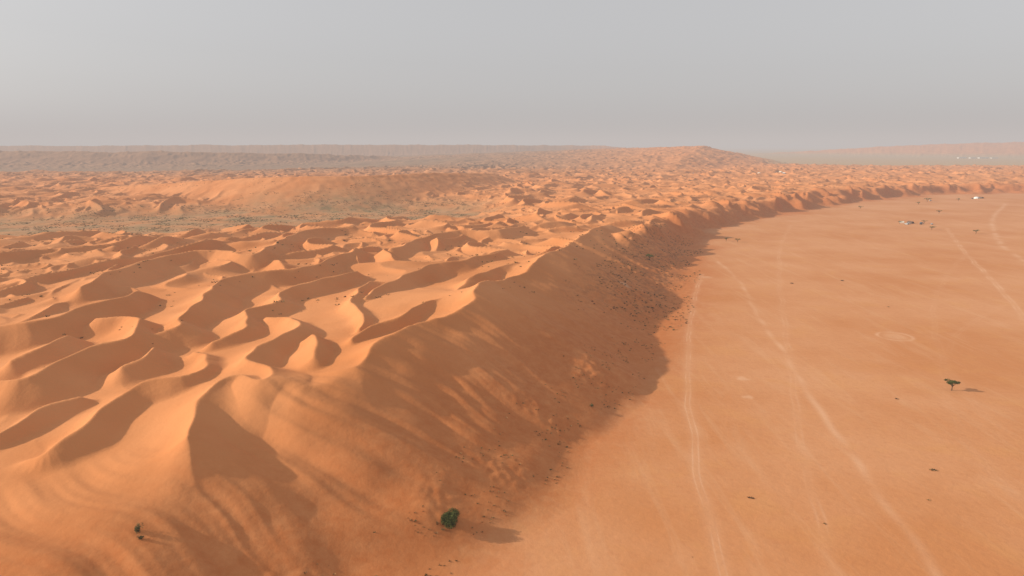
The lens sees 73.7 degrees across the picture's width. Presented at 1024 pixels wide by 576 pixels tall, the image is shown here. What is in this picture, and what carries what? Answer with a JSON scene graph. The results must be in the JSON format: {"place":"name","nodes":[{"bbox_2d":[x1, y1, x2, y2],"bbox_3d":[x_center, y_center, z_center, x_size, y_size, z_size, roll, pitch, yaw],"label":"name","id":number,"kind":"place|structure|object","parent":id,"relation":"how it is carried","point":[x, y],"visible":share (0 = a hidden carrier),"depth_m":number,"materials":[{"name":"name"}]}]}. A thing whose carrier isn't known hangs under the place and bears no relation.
{"place":"outdoors","nodes":[
{"label":"outdoors","id":0,"kind":"place"},
{"bbox_2d":[0,142,1023,575],"bbox_3d":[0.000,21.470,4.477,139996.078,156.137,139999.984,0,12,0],"label":"desert terrain","id":1,"kind":"structure","parent":0,"point":[226,422],"depth_m":278.04,"materials":[{"name":"orange sand"}]},
{"bbox_2d":[134,523,143,532],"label":"desert bush","id":2,"kind":"object","parent":1,"relation":"on","point":[137,528],"visible":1,"depth_m":151.29,"materials":[{"name":"green plant"}]},
{"bbox_2d":[6,183,465,235],"bbox_3d":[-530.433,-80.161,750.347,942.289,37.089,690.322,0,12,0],"label":"valley scrub","id":3,"kind":"object","parent":1,"relation":"on","point":[301,217],"visible":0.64,"depth_m":891.27,"materials":[{"name":"green plant"}]},
{"bbox_2d":[0,173,868,367],"bbox_3d":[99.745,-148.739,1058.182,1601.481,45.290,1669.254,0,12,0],"label":"dune scrub","id":4,"kind":"object","parent":1,"relation":"on","point":[328,238],"visible":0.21,"depth_m":583.09,"materials":[{"name":"green plant"}]},
{"bbox_2d":[441,508,459,528],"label":"desert bush","id":5,"kind":"object","parent":1,"relation":"on","point":[449,518],"visible":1,"depth_m":175.75,"materials":[{"name":"green plant"}]},
{"bbox_2d":[304,298,683,575],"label":"foot scrub","id":6,"kind":"object","parent":1,"relation":"on","point":[539,433],"visible":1,"depth_m":234.15,"materials":[{"name":"green plant"}]},
{"bbox_2d":[565,220,701,334],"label":"slope scrub","id":7,"kind":"object","parent":1,"relation":"on","point":[654,280],"visible":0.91,"depth_m":497.19,"materials":[{"name":"green plant"}]},
{"bbox_2d":[944,378,960,390],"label":"acacia tree","id":8,"kind":"object","parent":1,"relation":"on","point":[952,382],"visible":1,"depth_m":283.46,"materials":[{"name":"green plant"}]},
{"bbox_2d":[0,0,1023,146],"label":"sky","id":9,"kind":"structure","parent":0,"point":[828,73],"materials":[{"name":"grey"}]}
]}

